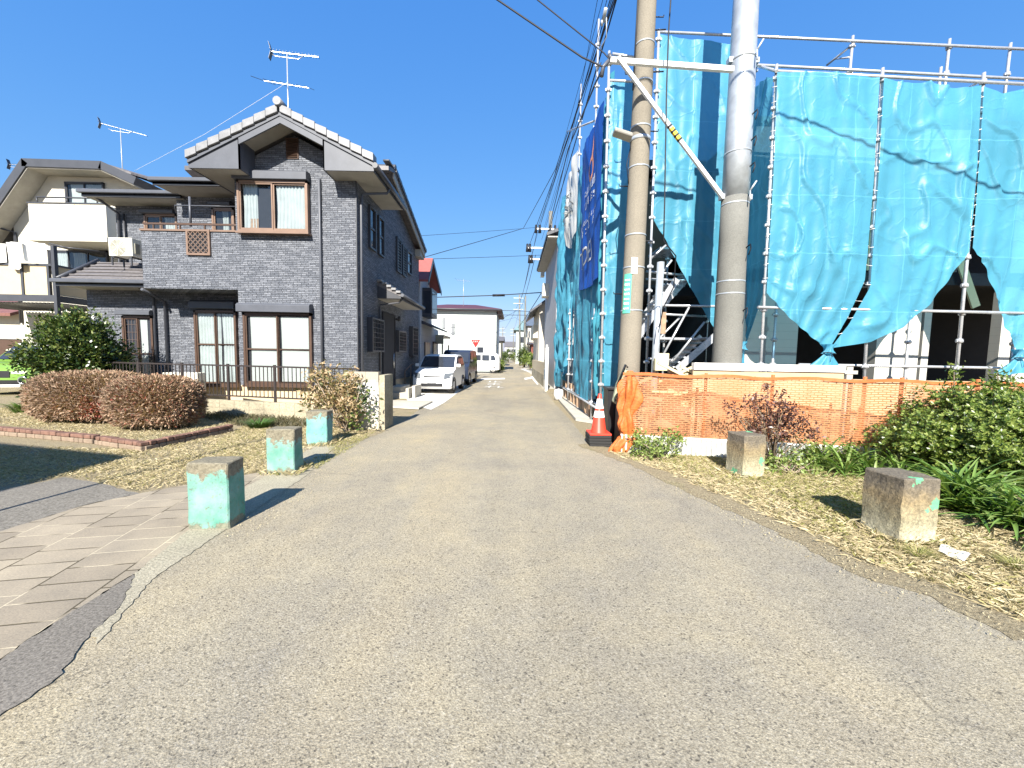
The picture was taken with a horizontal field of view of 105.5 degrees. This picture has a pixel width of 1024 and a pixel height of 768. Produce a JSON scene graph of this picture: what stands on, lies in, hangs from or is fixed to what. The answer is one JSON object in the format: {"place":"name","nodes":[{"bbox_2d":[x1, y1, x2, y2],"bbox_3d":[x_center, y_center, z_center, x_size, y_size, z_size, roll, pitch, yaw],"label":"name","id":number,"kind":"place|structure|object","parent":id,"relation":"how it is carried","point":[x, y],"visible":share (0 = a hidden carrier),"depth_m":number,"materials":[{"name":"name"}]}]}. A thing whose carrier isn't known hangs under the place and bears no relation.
{"place":"outdoors","nodes":[
{"label":"outdoors","id":0,"kind":"place"},
{"bbox_2d":[0,158,161,343],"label":"cream house","id":1,"kind":"structure","parent":0,"point":[43,201],"depth_m":15.42,"materials":[{"name":"paint"}]},
{"bbox_2d":[0,243,98,315],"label":"balcony deck","id":2,"kind":"structure","parent":1,"relation":"attached to","point":[31,283],"depth_m":13.40,"materials":[{"name":"metal"}]},
{"bbox_2d":[6,242,21,269],"bbox_3d":[-16.841,-4.341,13.171,0.576,0.906,0.115,1,4,0],"label":"laundry","id":3,"kind":"object","parent":2,"relation":"hanging from","point":[14,252],"visible":1,"depth_m":13.17,"materials":[{"name":"fabric"}]},
{"bbox_2d":[22,243,45,262],"bbox_3d":[-16.281,-4.459,13.261,0.703,0.671,0.115,1,4,0],"label":"laundry","id":4,"kind":"object","parent":2,"relation":"hanging from","point":[34,252],"visible":1,"depth_m":13.27,"materials":[{"name":"fabric"}]},
{"bbox_2d":[47,250,109,271],"bbox_3d":[-17.987,-5.084,16.128,2.535,0.887,0.140,1,4,0],"label":"window","id":5,"kind":"structure","parent":1,"relation":"in","point":[68,258],"depth_m":16.16,"materials":[{"name":"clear glass"}]},
{"bbox_2d":[64,181,104,202],"bbox_3d":[-17.507,-7.770,15.933,1.641,0.969,0.140,1,4,0],"label":"window","id":6,"kind":"structure","parent":1,"relation":"in","point":[69,187],"depth_m":15.95,"materials":[{"name":"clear glass"}]},
{"bbox_2d":[0,445,317,658],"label":"brick path","id":7,"kind":"structure","parent":0,"point":[56,567],"depth_m":2.85,"materials":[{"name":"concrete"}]},
{"bbox_2d":[0,406,374,490],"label":"dry grass","id":8,"kind":"structure","parent":0,"point":[60,471],"depth_m":5.45,"materials":[{"name":"plant"}]},
{"bbox_2d":[0,359,1023,767],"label":"road","id":9,"kind":"structure","parent":0,"point":[462,579],"depth_m":2.04,"materials":[{"name":"asphalt"}]},
{"bbox_2d":[0,574,133,713],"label":"asphalt patch","id":10,"kind":"object","parent":9,"relation":"on","point":[30,666],"visible":1,"depth_m":1.91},
{"bbox_2d":[90,445,333,643],"bbox_3d":[-2.666,1.139,4.205,0.506,0.001,4.615,0,4,-8],"label":"kerb strip","id":11,"kind":"object","parent":9,"relation":"on","point":[262,490],"visible":0.62,"depth_m":3.07,"materials":[{"name":"concrete"}]},
{"bbox_2d":[186,456,244,528],"bbox_3d":[-2.537,0.930,3.349,0.338,0.579,0.243,1,4,-4],"label":"concrete bollard","id":12,"kind":"object","parent":11,"relation":"on","point":[216,491],"visible":0.99,"depth_m":3.24,"materials":[{"name":"green paint"}]},
{"bbox_2d":[266,426,302,473],"bbox_3d":[-2.826,0.823,4.845,0.341,0.569,0.242,1,4,-4],"label":"concrete bollard","id":13,"kind":"object","parent":11,"relation":"on","point":[284,448],"visible":0.83,"depth_m":4.74,"materials":[{"name":"green paint"}]},
{"bbox_2d":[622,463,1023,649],"bbox_3d":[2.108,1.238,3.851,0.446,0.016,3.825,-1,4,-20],"label":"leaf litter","id":14,"kind":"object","parent":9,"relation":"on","point":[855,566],"visible":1,"depth_m":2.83,"materials":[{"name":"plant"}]},
{"bbox_2d":[0,358,1023,659],"bbox_3d":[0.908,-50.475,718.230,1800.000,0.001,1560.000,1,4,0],"label":"ground","id":15,"kind":"structure","parent":0,"point":[10,394],"depth_m":5.97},
{"bbox_2d":[0,301,21,355],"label":"tiled annex","id":16,"kind":"object","parent":15,"relation":"on","point":[10,327],"visible":0.19,"depth_m":17.88,"materials":[{"name":"white metal"}]},
{"bbox_2d":[0,343,49,386],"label":"lime car","id":17,"kind":"object","parent":15,"relation":"on","point":[7,379],"visible":0.05,"depth_m":11.99,"materials":[{"name":"paint"}]},
{"bbox_2d":[0,426,100,443],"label":"brick edging","id":18,"kind":"object","parent":15,"relation":"on","point":[58,435],"visible":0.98,"depth_m":6.33,"materials":[{"name":"brick"}]},
{"bbox_2d":[0,477,138,530],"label":"parking lot","id":19,"kind":"structure","parent":15,"relation":"on","point":[20,505],"depth_m":3.88,"materials":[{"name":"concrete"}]},
{"bbox_2d":[3,304,143,397],"bbox_3d":[-10.780,-0.650,9.774,2.333,2.688,2.348,5,6,43],"label":"camellia tree","id":20,"kind":"object","parent":15,"relation":"on","point":[74,339],"visible":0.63,"depth_m":9.22,"materials":[{"name":"green plant"}]},
{"bbox_2d":[15,368,143,423],"bbox_3d":[-8.725,0.214,8.162,2.226,1.090,1.630,1,4,0],"label":"clipped hedge","id":21,"kind":"object","parent":15,"relation":"on","point":[61,396],"visible":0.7,"depth_m":7.53,"materials":[{"name":"brown plant"}]},
{"bbox_2d":[94,435,148,450],"bbox_3d":[-5.961,0.897,5.925,1.144,0.142,0.114,2,4,19],"label":"brick edging","id":22,"kind":"object","parent":15,"relation":"on","point":[117,442],"visible":1,"depth_m":5.87,"materials":[{"name":"brick"}]},
{"bbox_2d":[89,373,209,431],"bbox_3d":[-6.795,0.307,7.428,1.646,1.080,1.202,1,4,0],"label":"clipped hedge","id":23,"kind":"object","parent":15,"relation":"on","point":[139,400],"visible":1,"depth_m":7.05,"materials":[{"name":"brown plant"}]},
{"bbox_2d":[145,424,232,449],"bbox_3d":[-5.332,0.867,6.490,0.114,0.143,1.503,2,4,9],"label":"brick edging","id":24,"kind":"object","parent":15,"relation":"on","point":[182,438],"visible":0.96,"depth_m":6.37,"materials":[{"name":"brick"}]},
{"bbox_2d":[49,96,426,402],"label":"grey house","id":25,"kind":"structure","parent":15,"relation":"on","point":[279,233],"depth_m":10.42,"materials":[{"name":"brick"}]},
{"bbox_2d":[108,237,142,267],"bbox_3d":[-11.073,-3.772,11.208,0.697,0.759,0.406,1,4,0],"label":"air conditioner","id":26,"kind":"object","parent":25,"relation":"on","point":[123,249],"visible":1,"depth_m":11.02,"materials":[{"name":"metal"}]},
{"bbox_2d":[114,309,154,374],"bbox_3d":[-10.900,-1.026,11.310,0.986,2.235,0.220,1,4,0],"label":"window","id":27,"kind":"structure","parent":25,"relation":"in","point":[137,329],"depth_m":11.35,"materials":[{"name":"glass"}]},
{"bbox_2d":[138,208,177,228],"bbox_3d":[-11.028,-4.969,12.177,1.096,0.979,0.220,1,4,0],"label":"window","id":28,"kind":"structure","parent":25,"relation":"in","point":[149,214],"depth_m":12.20,"materials":[{"name":"glass"}]},
{"bbox_2d":[188,300,239,387],"bbox_3d":[-8.621,-1.158,11.297,1.288,2.500,0.220,1,4,0],"label":"window","id":29,"kind":"structure","parent":25,"relation":"in","point":[215,331],"depth_m":11.35,"materials":[{"name":"glass"}]},
{"bbox_2d":[207,201,235,229],"bbox_3d":[-8.625,-4.841,11.582,0.722,1.158,0.220,1,4,0],"label":"window","id":30,"kind":"structure","parent":25,"relation":"in","point":[218,215],"depth_m":11.63,"materials":[{"name":"brown metal"}]},
{"bbox_2d":[231,170,311,235],"bbox_3d":[-6.219,-4.697,10.085,1.925,1.585,0.220,1,4,0],"label":"window","id":31,"kind":"structure","parent":25,"relation":"in","point":[280,199],"depth_m":10.15,"materials":[{"name":"glass"}]},
{"bbox_2d":[235,303,313,387],"bbox_3d":[-6.281,-1.019,10.352,1.938,2.215,0.220,1,4,0],"label":"window","id":32,"kind":"structure","parent":25,"relation":"in","point":[280,334],"depth_m":10.41,"materials":[{"name":"glass"}]},
{"bbox_2d":[251,41,319,107],"bbox_3d":[-6.305,-8.020,10.966,1.577,3.034,1.475,1,4,0],"label":"tv aerial","id":33,"kind":"object","parent":25,"relation":"on","point":[270,58],"visible":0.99,"depth_m":10.98,"materials":[{"name":"metal"}]},
{"bbox_2d":[368,204,376,251],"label":"window","id":34,"kind":"structure","parent":25,"relation":"in","point":[372,213],"depth_m":11.32,"materials":[{"name":"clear glass"}]},
{"bbox_2d":[367,317,384,351],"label":"window","id":35,"kind":"structure","parent":25,"relation":"in","point":[373,323],"depth_m":11.45,"materials":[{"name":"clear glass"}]},
{"bbox_2d":[377,215,384,257],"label":"window","id":36,"kind":"structure","parent":25,"relation":"in","point":[380,221],"depth_m":12.03,"materials":[{"name":"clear glass"}]},
{"bbox_2d":[382,311,395,385],"bbox_3d":[-4.109,-1.061,13.056,0.075,2.584,1.292,1,4,0],"label":"front door","id":37,"kind":"structure","parent":25,"relation":"in","point":[389,356],"depth_m":13.09,"materials":[{"name":"black metal"}]},
{"bbox_2d":[409,326,417,355],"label":"window","id":38,"kind":"structure","parent":25,"relation":"in","point":[413,331],"depth_m":15.73,"materials":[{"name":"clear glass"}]},
{"bbox_2d":[203,411,306,427],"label":"verge grass","id":39,"kind":"structure","parent":15,"relation":"on","point":[278,420],"depth_m":8.29,"materials":[{"name":"plant"}]},
{"bbox_2d":[206,399,335,419],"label":"retaining wall","id":40,"kind":"structure","parent":15,"relation":"on","point":[275,409],"depth_m":8.82,"materials":[{"name":"concrete"}]},
{"bbox_2d":[108,361,360,401],"bbox_3d":[-6.622,-0.040,9.015,6.885,0.860,0.053,2,4,11],"label":"railing","id":41,"kind":"object","parent":40,"relation":"on","point":[181,371],"visible":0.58,"depth_m":8.95,"materials":[{"name":"metal"}]},
{"bbox_2d":[306,409,332,444],"bbox_3d":[-3.128,0.709,6.335,0.341,0.570,0.239,1,4,-2],"label":"concrete bollard","id":42,"kind":"object","parent":15,"relation":"on","point":[319,427],"visible":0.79,"depth_m":6.22,"materials":[{"name":"concrete"}]},
{"bbox_2d":[295,359,383,432],"bbox_3d":[-3.230,0.269,7.343,1.620,1.459,1.071,1,4,0],"label":"dried shrub","id":43,"kind":"object","parent":15,"relation":"on","point":[342,407],"visible":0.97,"depth_m":7.20,"materials":[{"name":"brown plant"}]},
{"bbox_2d":[346,371,392,429],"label":"block pillar","id":44,"kind":"structure","parent":15,"relation":"on","point":[382,387],"depth_m":7.62,"materials":[{"name":"concrete"}]},
{"bbox_2d":[393,400,432,409],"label":"stone slab","id":45,"kind":"structure","parent":15,"relation":"on","point":[409,404],"depth_m":11.15,"materials":[{"name":"concrete"}]},
{"bbox_2d":[419,258,446,365],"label":"red roof house","id":46,"kind":"structure","parent":15,"relation":"on","point":[429,287],"depth_m":18.67,"materials":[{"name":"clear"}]},
{"bbox_2d":[422,288,436,318],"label":"bay window","id":47,"kind":"structure","parent":46,"relation":"in","point":[429,295],"depth_m":18.55,"materials":[{"name":"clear glass"}]},
{"bbox_2d":[407,380,471,408],"bbox_3d":[-4.500,0.175,17.067,4.808,0.001,13.168,1,4,0],"label":"concrete apron","id":48,"kind":"object","parent":15,"relation":"on","point":[437,397],"visible":0.38,"depth_m":13.80,"materials":[{"name":"concrete"}]},
{"bbox_2d":[393,363,420,398],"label":"entrance steps","id":49,"kind":"structure","parent":48,"relation":"on","point":[404,391],"depth_m":13.24,"materials":[{"name":"concrete"}]},
{"bbox_2d":[413,354,464,392],"bbox_3d":[-2.913,-0.475,16.043,1.798,1.500,3.395,1,4,2],"label":"white hatchback","id":50,"kind":"object","parent":48,"relation":"on","point":[439,371],"visible":0.9,"depth_m":15.12,"materials":[{"name":"paint"}]},
{"bbox_2d":[444,350,476,384],"bbox_3d":[-2.775,-0.931,20.583,1.784,1.760,3.390,1,4,3],"label":"dark van","id":51,"kind":"object","parent":15,"relation":"on","point":[470,359],"visible":0.45,"depth_m":19.75,"materials":[{"name":"blue paint"}]},
{"bbox_2d":[432,304,503,371],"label":"white house","id":52,"kind":"structure","parent":15,"relation":"on","point":[484,329],"depth_m":36.23,"materials":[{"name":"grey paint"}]},
{"bbox_2d":[477,371,490,373],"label":"forecourt","id":53,"kind":"structure","parent":15,"relation":"on","point":[486,372],"depth_m":34.12,"materials":[{"name":"concrete"}]},
{"bbox_2d":[477,353,500,372],"bbox_3d":[-2.673,-1.824,33.359,3.390,1.700,1.788,1,4,0],"label":"white minivan","id":54,"kind":"object","parent":53,"relation":"on","point":[491,362],"visible":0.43,"depth_m":32.65,"materials":[{"name":"paint"}]},
{"bbox_2d":[526,300,544,361],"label":"cream gable house","id":55,"kind":"structure","parent":15,"relation":"on","point":[537,329],"depth_m":28.45,"materials":[{"name":"paint"}]},
{"bbox_2d":[522,366,553,388],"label":"street verge","id":56,"kind":"structure","parent":15,"relation":"on","point":[530,372],"depth_m":35.76,"materials":[{"name":"concrete"}]},
{"bbox_2d":[532,360,543,387],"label":"block wall","id":57,"kind":"structure","parent":56,"relation":"on","point":[538,371],"depth_m":22.44,"materials":[{"name":"concrete"}]},
{"bbox_2d":[526,211,555,277],"bbox_3d":[1.838,-5.758,25.361,1.929,10.891,0.697,0,4,-11],"label":"utility pole","id":58,"kind":"object","parent":56,"relation":"on","point":[531,258],"visible":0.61,"depth_m":25.17,"materials":[{"name":"grey concrete"}]},
{"bbox_2d":[537,228,573,388],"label":"grey neighbour house","id":59,"kind":"structure","parent":15,"relation":"on","point":[547,263],"depth_m":19.96,"materials":[{"name":"paint"}]},
{"bbox_2d":[558,396,592,423],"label":"kerb","id":60,"kind":"structure","parent":15,"relation":"on","point":[575,412],"depth_m":10.22,"materials":[{"name":"concrete"}]},
{"bbox_2d":[562,380,593,417],"bbox_3d":[1.899,0.342,11.953,0.090,0.660,5.400,1,4,0],"label":"plank hoarding","id":61,"kind":"object","parent":60,"relation":"on","point":[583,406],"visible":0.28,"depth_m":11.17,"materials":[{"name":"brown wood"}]},
{"bbox_2d":[585,431,611,446],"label":"rubber weights","id":62,"kind":"object","parent":15,"relation":"on","point":[598,440],"visible":0.84,"depth_m":6.50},
{"bbox_2d":[586,394,611,435],"bbox_3d":[1.489,0.506,6.649,0.360,0.684,0.360,1,4,0],"label":"traffic cone","id":63,"kind":"object","parent":62,"relation":"on","point":[598,426],"visible":1,"depth_m":6.58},
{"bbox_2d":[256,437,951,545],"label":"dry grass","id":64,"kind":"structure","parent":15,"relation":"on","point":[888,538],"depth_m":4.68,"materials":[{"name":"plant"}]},
{"bbox_2d":[602,386,615,440],"bbox_3d":[1.809,0.524,7.074,0.276,0.958,0.400,1,4,0],"label":"dark bin","id":65,"kind":"object","parent":15,"relation":"on","point":[609,409],"visible":0.43,"depth_m":6.92,"materials":[{"name":"black plastic"}]},
{"bbox_2d":[612,0,665,440],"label":"utility pole","id":66,"kind":"object","parent":15,"relation":"on","point":[637,137],"visible":0.94,"depth_m":6.46,"materials":[{"name":"concrete"}]},
{"bbox_2d":[657,0,675,332],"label":"hanging cable","id":67,"kind":"object","parent":66,"relation":"hanging from","point":[665,165],"visible":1,"depth_m":5.78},
{"bbox_2d":[647,261,665,433],"bbox_3d":[2.724,-0.596,7.248,0.371,3.242,0.155,-3,6,-45],"label":"guy guard pipe","id":68,"kind":"object","parent":15,"relation":"on","point":[658,304],"visible":0.72,"depth_m":7.10,"materials":[{"name":"plastic"}]},
{"bbox_2d":[627,425,689,460],"bbox_3d":[2.190,0.916,5.814,0.936,0.611,0.663,1,4,0],"label":"weed","id":69,"kind":"object","parent":15,"relation":"on","point":[660,449],"visible":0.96,"depth_m":5.74,"materials":[{"name":"green plant"}]},
{"bbox_2d":[638,361,691,414],"bbox_3d":[2.731,0.103,6.644,1.287,0.971,0.591,1,4,0],"label":"timber stack","id":70,"kind":"object","parent":15,"relation":"on","point":[674,371],"visible":0.19,"depth_m":6.51,"materials":[{"name":"white wood"}]},
{"bbox_2d":[600,0,763,370],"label":"utility pole","id":71,"kind":"object","parent":15,"relation":"on","point":[735,196],"visible":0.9,"depth_m":6.15,"materials":[{"name":"grey concrete"}]},
{"bbox_2d":[497,0,603,66],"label":"overhead wire","id":72,"kind":"object","parent":71,"relation":"attached to","point":[547,33],"visible":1,"depth_m":6.05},
{"bbox_2d":[726,431,765,478],"bbox_3d":[3.016,0.913,5.030,0.324,0.571,0.321,0,4,-11],"label":"concrete bollard","id":73,"kind":"object","parent":15,"relation":"on","point":[746,450],"visible":0.82,"depth_m":4.89,"materials":[{"name":"concrete"}]},
{"bbox_2d":[689,363,845,443],"bbox_3d":[4.144,0.335,6.355,2.439,1.324,0.100,1,4,0],"label":"white site panel","id":74,"kind":"object","parent":15,"relation":"on","point":[751,370],"visible":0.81,"depth_m":6.32,"materials":[{"name":"paint"}]},
{"bbox_2d":[620,434,925,468],"bbox_3d":[4.535,1.019,5.711,5.722,0.305,0.076,2,4,8],"label":"base board","id":75,"kind":"object","parent":15,"relation":"on","point":[707,447],"visible":0.16,"depth_m":5.92,"materials":[{"name":"white paint"}]},
{"bbox_2d":[722,383,825,465],"bbox_3d":[3.583,0.591,5.354,1.337,1.190,0.631,1,4,0],"label":"purple shrub","id":76,"kind":"object","parent":15,"relation":"on","point":[778,418],"visible":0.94,"depth_m":5.32,"materials":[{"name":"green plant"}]},
{"bbox_2d":[555,19,1023,431],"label":"scaffold","id":77,"kind":"object","parent":15,"relation":"on","point":[664,251],"visible":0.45,"depth_m":7.51,"materials":[{"name":"metal"}]},
{"bbox_2d":[553,195,565,372],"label":"blue sheet","id":78,"kind":"object","parent":77,"relation":"hanging from","point":[558,341],"visible":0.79,"depth_m":14.02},
{"bbox_2d":[561,174,578,380],"bbox_3d":[1.840,-3.241,12.672,0.393,6.500,1.450,1,4,0],"label":"blue sheet","id":79,"kind":"object","parent":77,"relation":"hanging from","point":[567,296],"visible":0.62,"depth_m":12.47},
{"bbox_2d":[563,151,577,248],"bbox_3d":[1.636,-5.085,11.260,0.280,2.326,1.800,1,4,0],"label":"banner","id":80,"kind":"object","parent":77,"relation":"attached to","point":[570,220],"visible":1,"depth_m":10.77,"materials":[{"name":"fabric"}]},
{"bbox_2d":[573,115,603,399],"bbox_3d":[1.879,-2.865,10.316,0.231,6.508,3.200,1,4,-1],"label":"blue sheet","id":81,"kind":"object","parent":77,"relation":"hanging from","point":[584,303],"visible":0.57,"depth_m":10.37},
{"bbox_2d":[579,101,603,289],"bbox_3d":[1.821,-4.165,9.196,0.097,3.755,2.250,1,4,-1],"label":"banner","id":82,"kind":"object","parent":81,"relation":"attached to","point":[590,203],"visible":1,"depth_m":8.95,"materials":[{"name":"blue fabric"}]},
{"bbox_2d":[592,70,614,401],"bbox_3d":[1.905,-2.869,8.247,0.223,6.600,0.830,1,4,0],"label":"blue sheet","id":83,"kind":"object","parent":77,"relation":"hanging from","point":[596,341],"visible":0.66,"depth_m":8.15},
{"bbox_2d":[600,82,632,385],"bbox_3d":[2.225,-2.693,7.825,0.847,6.463,0.106,1,4,0],"label":"blue sheet","id":84,"kind":"object","parent":77,"relation":"hanging from","point":[620,102],"visible":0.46,"depth_m":7.76,"materials":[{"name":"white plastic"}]},
{"bbox_2d":[650,34,729,326],"bbox_3d":[3.722,-3.676,7.754,2.003,6.180,0.101,1,4,0],"label":"blue sheet","id":85,"kind":"object","parent":77,"relation":"hanging from","point":[696,108],"visible":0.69,"depth_m":7.69,"materials":[{"name":"fabric"}]},
{"bbox_2d":[745,77,773,340],"bbox_3d":[4.513,-3.003,7.192,0.354,4.986,1.340,2,4,14],"label":"blue sheet","id":86,"kind":"object","parent":77,"relation":"hanging from","point":[762,122],"visible":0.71,"depth_m":7.09,"materials":[{"name":"fabric"}]},
{"bbox_2d":[763,71,879,346],"bbox_3d":[5.183,-2.848,6.530,1.829,4.533,0.164,1,4,0],"label":"blue sheet","id":87,"kind":"object","parent":77,"relation":"hanging from","point":[825,130],"visible":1,"depth_m":6.50,"materials":[{"name":"fabric"}]},
{"bbox_2d":[810,344,837,364],"bbox_3d":[5.373,-0.475,6.668,0.508,0.410,0.231,0,4,-19],"label":"tied sheet end","id":88,"kind":"object","parent":87,"relation":"hanging from","point":[827,357],"visible":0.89,"depth_m":6.64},
{"bbox_2d":[834,78,981,347],"bbox_3d":[6.673,-2.809,6.545,2.274,4.436,0.138,1,4,0],"label":"blue sheet","id":89,"kind":"object","parent":77,"relation":"hanging from","point":[929,151],"visible":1,"depth_m":6.53,"materials":[{"name":"fabric"}]},
{"bbox_2d":[971,86,1023,348],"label":"blue sheet","id":90,"kind":"object","parent":77,"relation":"hanging from","point":[998,242],"visible":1,"depth_m":6.53,"materials":[{"name":"fabric"}]},
{"bbox_2d":[994,349,1023,374],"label":"tied sheet end","id":91,"kind":"object","parent":90,"relation":"attached to","point":[1016,364],"visible":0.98,"depth_m":6.64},
{"bbox_2d":[764,442,828,475],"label":"weed","id":92,"kind":"object","parent":15,"relation":"on","point":[784,460],"visible":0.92,"depth_m":5.15,"materials":[{"name":"green plant"}]},
{"bbox_2d":[579,444,1023,639],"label":"verge soil","id":93,"kind":"structure","parent":15,"relation":"on","point":[1013,628],"depth_m":2.91,"materials":[{"name":"soil"}]},
{"bbox_2d":[594,118,1023,416],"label":"house under construction","id":94,"kind":"structure","parent":15,"relation":"on","point":[986,338],"depth_m":9.61,"materials":[{"name":"white"}]},
{"bbox_2d":[609,451,1023,620],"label":"straw","id":95,"kind":"object","parent":15,"relation":"on","point":[1000,594],"visible":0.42,"depth_m":3.33,"materials":[{"name":"plant"}]},
{"bbox_2d":[779,437,861,463],"bbox_3d":[4.449,1.002,5.719,1.102,0.531,0.745,1,4,0],"label":"weed","id":96,"kind":"object","parent":15,"relation":"on","point":[823,446],"visible":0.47,"depth_m":5.52,"materials":[{"name":"green plant"}]},
{"bbox_2d":[621,372,1023,448],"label":"orange net","id":97,"kind":"object","parent":15,"relation":"on","point":[673,408],"visible":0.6,"depth_m":5.81,"materials":[{"name":"fabric"}]},
{"bbox_2d":[608,371,643,452],"bbox_3d":[1.789,0.442,6.118,0.498,1.300,0.286,1,4,0],"label":"bunched net","id":98,"kind":"object","parent":97,"relation":"attached to","point":[630,398],"visible":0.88,"depth_m":6.06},
{"bbox_2d":[838,367,857,444],"bbox_3d":[5.560,0.424,6.465,0.210,1.420,0.070,1,4,0],"label":"short post","id":99,"kind":"object","parent":15,"relation":"on","point":[849,373],"visible":0.57,"depth_m":6.44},
{"bbox_2d":[783,435,948,479],"bbox_3d":[4.672,0.994,5.234,1.740,0.442,1.612,1,4,0],"label":"strappy plant","id":100,"kind":"object","parent":15,"relation":"on","point":[849,461],"visible":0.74,"depth_m":5.17,"materials":[{"name":"green plant"}]},
{"bbox_2d":[860,467,940,544],"bbox_3d":[3.333,1.040,3.356,0.345,0.567,0.348,1,4,-6],"label":"concrete bollard","id":101,"kind":"object","parent":15,"relation":"on","point":[899,503],"visible":0.8,"depth_m":3.21,"materials":[{"name":"concrete"}]},
{"bbox_2d":[846,379,1023,446],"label":"plywood panel","id":102,"kind":"object","parent":15,"relation":"on","point":[852,426],"visible":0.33,"depth_m":6.33,"materials":[{"name":"wood"}]},
{"bbox_2d":[853,375,1023,481],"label":"evergreen bush","id":103,"kind":"object","parent":15,"relation":"on","point":[935,433],"visible":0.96,"depth_m":4.70,"materials":[{"name":"green plant"}]},
{"bbox_2d":[933,360,974,421],"bbox_3d":[5.572,0.172,4.915,0.317,0.948,0.319,1,4,0],"label":"tall sprig","id":104,"kind":"object","parent":103,"relation":"in","point":[951,371],"visible":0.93,"depth_m":4.90,"materials":[{"name":"green plant"}]},
{"bbox_2d":[980,363,1017,404],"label":"tall sprig","id":105,"kind":"object","parent":103,"relation":"on","point":[997,374],"visible":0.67,"depth_m":4.79,"materials":[{"name":"green plant"}]},
{"bbox_2d":[898,455,1023,532],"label":"strappy plant","id":106,"kind":"object","parent":15,"relation":"on","point":[951,494],"visible":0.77,"depth_m":3.89,"materials":[{"name":"green plant"}]},
{"bbox_2d":[918,460,1023,494],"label":"strappy plant","id":107,"kind":"object","parent":15,"relation":"on","point":[998,471],"visible":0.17,"depth_m":4.51,"materials":[{"name":"green plant"}]},
{"bbox_2d":[938,476,1023,551],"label":"strappy plant","id":108,"kind":"object","parent":15,"relation":"on","point":[1015,521],"visible":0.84,"depth_m":3.53,"materials":[{"name":"green plant"}]},
{"bbox_2d":[0,0,1023,350],"label":"sky","id":109,"kind":"structure","parent":0,"point":[471,103],"materials":[{"name":"blue"}]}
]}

